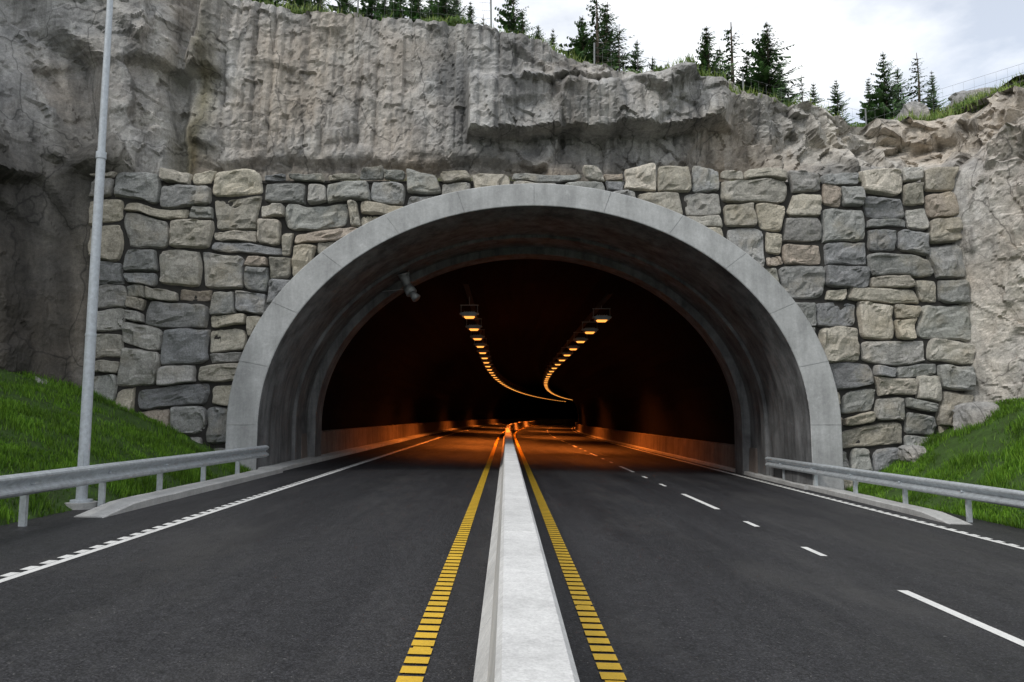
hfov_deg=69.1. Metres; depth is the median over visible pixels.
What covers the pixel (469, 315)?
tunnel lamp
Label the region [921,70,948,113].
spruce tree
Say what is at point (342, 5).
spruce tree
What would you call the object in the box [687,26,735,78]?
spruce tree
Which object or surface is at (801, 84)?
spruce tree
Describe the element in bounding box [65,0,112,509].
street lamp
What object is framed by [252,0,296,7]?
spruce tree
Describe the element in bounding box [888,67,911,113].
spruce tree
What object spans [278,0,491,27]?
wire fence
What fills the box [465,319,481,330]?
tunnel lamp
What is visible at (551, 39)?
spruce tree
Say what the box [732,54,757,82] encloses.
spruce tree
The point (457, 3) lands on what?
spruce tree
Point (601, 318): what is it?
tunnel lamp
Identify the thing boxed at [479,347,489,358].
tunnel lamp
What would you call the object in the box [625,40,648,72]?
spruce tree
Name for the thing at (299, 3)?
spruce tree
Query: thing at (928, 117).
hilltop grass
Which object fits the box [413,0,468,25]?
spruce tree
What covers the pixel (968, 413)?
boulder
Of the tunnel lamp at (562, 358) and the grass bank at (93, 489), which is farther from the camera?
the tunnel lamp at (562, 358)
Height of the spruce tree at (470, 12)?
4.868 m
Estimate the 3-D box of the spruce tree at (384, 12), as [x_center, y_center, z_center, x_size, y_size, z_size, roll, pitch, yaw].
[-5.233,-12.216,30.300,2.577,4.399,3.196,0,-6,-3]
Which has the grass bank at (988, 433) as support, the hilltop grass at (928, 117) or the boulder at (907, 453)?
the boulder at (907, 453)
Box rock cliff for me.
[0,0,1023,403]
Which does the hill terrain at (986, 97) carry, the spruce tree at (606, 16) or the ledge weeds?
the spruce tree at (606, 16)
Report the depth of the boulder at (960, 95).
27.32 m
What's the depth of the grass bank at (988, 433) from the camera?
18.77 m
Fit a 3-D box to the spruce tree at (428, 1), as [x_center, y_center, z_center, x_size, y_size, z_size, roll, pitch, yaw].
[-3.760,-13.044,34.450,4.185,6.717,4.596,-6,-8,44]
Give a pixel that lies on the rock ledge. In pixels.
(388, 181)
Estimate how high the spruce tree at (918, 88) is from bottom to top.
5.841 m
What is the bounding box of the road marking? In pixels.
[0,422,1023,681]
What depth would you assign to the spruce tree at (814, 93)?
34.37 m
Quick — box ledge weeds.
[214,174,859,181]
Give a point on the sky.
(961, 41)
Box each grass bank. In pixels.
[0,369,246,525]
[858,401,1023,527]
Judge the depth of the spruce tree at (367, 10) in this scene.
34.22 m
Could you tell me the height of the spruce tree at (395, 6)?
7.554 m
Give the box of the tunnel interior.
[301,259,757,472]
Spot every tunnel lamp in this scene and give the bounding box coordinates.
[460,297,478,318]
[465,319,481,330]
[470,323,484,339]
[474,332,486,347]
[477,345,488,353]
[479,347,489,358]
[556,357,567,360]
[561,347,572,355]
[566,340,579,349]
[573,330,587,342]
[581,322,597,333]
[592,306,611,321]
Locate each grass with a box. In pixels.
[241,0,1023,120]
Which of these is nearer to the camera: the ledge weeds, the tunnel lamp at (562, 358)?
the ledge weeds
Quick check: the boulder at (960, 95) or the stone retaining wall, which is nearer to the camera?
the stone retaining wall
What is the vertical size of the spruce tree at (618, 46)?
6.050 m
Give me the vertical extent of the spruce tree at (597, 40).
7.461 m
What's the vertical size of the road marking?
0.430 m
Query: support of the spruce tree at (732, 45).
on the hill terrain at (986, 97)
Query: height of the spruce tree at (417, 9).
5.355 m
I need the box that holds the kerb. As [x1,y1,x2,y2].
[74,422,971,524]
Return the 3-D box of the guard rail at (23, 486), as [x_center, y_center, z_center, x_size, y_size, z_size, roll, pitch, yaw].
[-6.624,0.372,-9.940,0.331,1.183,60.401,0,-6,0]
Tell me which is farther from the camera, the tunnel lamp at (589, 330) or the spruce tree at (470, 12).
the tunnel lamp at (589, 330)
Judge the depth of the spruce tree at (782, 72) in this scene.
34.46 m
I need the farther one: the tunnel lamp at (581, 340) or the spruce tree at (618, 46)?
the tunnel lamp at (581, 340)
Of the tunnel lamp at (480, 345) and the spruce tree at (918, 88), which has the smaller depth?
the spruce tree at (918, 88)
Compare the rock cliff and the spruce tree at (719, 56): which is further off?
the spruce tree at (719, 56)
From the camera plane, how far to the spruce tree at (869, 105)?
36.47 m
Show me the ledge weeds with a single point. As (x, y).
(470, 180)
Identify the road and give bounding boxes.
[0,422,1023,681]
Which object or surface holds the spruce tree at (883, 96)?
on the hill terrain at (986, 97)
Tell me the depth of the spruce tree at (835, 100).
35.38 m
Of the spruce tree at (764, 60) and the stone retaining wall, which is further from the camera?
the spruce tree at (764, 60)
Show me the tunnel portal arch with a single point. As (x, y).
(726, 299)
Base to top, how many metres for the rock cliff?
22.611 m
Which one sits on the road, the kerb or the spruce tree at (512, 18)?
the kerb
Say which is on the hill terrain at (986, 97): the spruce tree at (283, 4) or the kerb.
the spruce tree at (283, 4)
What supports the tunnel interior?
on the road
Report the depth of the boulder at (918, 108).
26.95 m
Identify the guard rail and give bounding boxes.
[0,445,268,526]
[765,457,1023,521]
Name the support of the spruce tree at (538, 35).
on the hill terrain at (986, 97)
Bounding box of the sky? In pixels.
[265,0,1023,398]
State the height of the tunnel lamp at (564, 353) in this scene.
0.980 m
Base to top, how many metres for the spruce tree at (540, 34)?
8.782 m
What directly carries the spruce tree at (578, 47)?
on the hill terrain at (986, 97)
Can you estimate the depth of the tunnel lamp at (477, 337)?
41.18 m
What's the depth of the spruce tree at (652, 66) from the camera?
34.48 m
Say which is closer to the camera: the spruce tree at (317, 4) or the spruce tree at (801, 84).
the spruce tree at (801, 84)
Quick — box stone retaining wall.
[88,163,975,489]
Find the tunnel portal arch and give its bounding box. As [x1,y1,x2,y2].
[225,184,843,489]
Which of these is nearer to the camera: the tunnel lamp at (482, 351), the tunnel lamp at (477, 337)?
the tunnel lamp at (477, 337)
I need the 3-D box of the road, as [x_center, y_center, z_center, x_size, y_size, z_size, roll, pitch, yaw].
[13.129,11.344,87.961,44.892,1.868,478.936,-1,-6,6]
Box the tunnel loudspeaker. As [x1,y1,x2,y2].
[382,270,419,301]
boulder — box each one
[34,376,46,383]
[728,81,738,93]
[894,101,929,119]
[897,445,927,462]
[946,87,997,107]
[952,401,998,429]
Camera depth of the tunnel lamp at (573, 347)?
45.80 m
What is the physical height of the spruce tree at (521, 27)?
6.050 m
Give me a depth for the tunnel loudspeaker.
25.30 m
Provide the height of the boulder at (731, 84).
1.382 m
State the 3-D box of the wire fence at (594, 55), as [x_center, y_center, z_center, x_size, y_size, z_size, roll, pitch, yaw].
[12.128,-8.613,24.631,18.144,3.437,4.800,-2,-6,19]
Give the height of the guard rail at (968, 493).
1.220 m
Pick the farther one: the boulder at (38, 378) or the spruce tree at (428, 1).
the spruce tree at (428, 1)
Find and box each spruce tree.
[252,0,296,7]
[257,0,307,10]
[289,0,328,11]
[305,0,327,10]
[327,0,364,13]
[348,0,381,19]
[372,0,428,18]
[373,0,392,20]
[399,0,435,21]
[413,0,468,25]
[421,0,434,20]
[447,0,467,19]
[464,2,476,24]
[494,0,539,37]
[513,11,534,37]
[533,26,543,39]
[533,28,550,40]
[549,30,562,54]
[558,16,617,68]
[559,0,643,69]
[585,2,634,70]
[610,28,638,71]
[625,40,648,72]
[648,58,657,69]
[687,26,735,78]
[710,47,738,80]
[716,22,750,90]
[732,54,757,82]
[733,22,821,106]
[773,62,801,99]
[797,75,809,101]
[809,83,827,108]
[827,80,856,124]
[856,78,878,124]
[858,52,921,119]
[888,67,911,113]
[896,53,945,116]
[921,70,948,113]
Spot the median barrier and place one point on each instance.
(523, 637)
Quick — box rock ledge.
[114,180,860,185]
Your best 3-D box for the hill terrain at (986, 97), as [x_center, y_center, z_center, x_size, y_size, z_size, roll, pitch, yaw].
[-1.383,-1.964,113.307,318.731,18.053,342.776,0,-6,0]
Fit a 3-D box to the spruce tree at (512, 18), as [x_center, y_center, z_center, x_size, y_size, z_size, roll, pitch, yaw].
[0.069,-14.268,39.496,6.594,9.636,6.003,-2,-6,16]
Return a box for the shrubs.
[292,9,978,126]
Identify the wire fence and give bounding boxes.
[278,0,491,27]
[593,43,1022,125]
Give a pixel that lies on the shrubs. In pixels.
(453, 20)
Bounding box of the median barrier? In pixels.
[473,419,579,681]
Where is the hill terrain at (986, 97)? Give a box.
[300,74,1023,336]

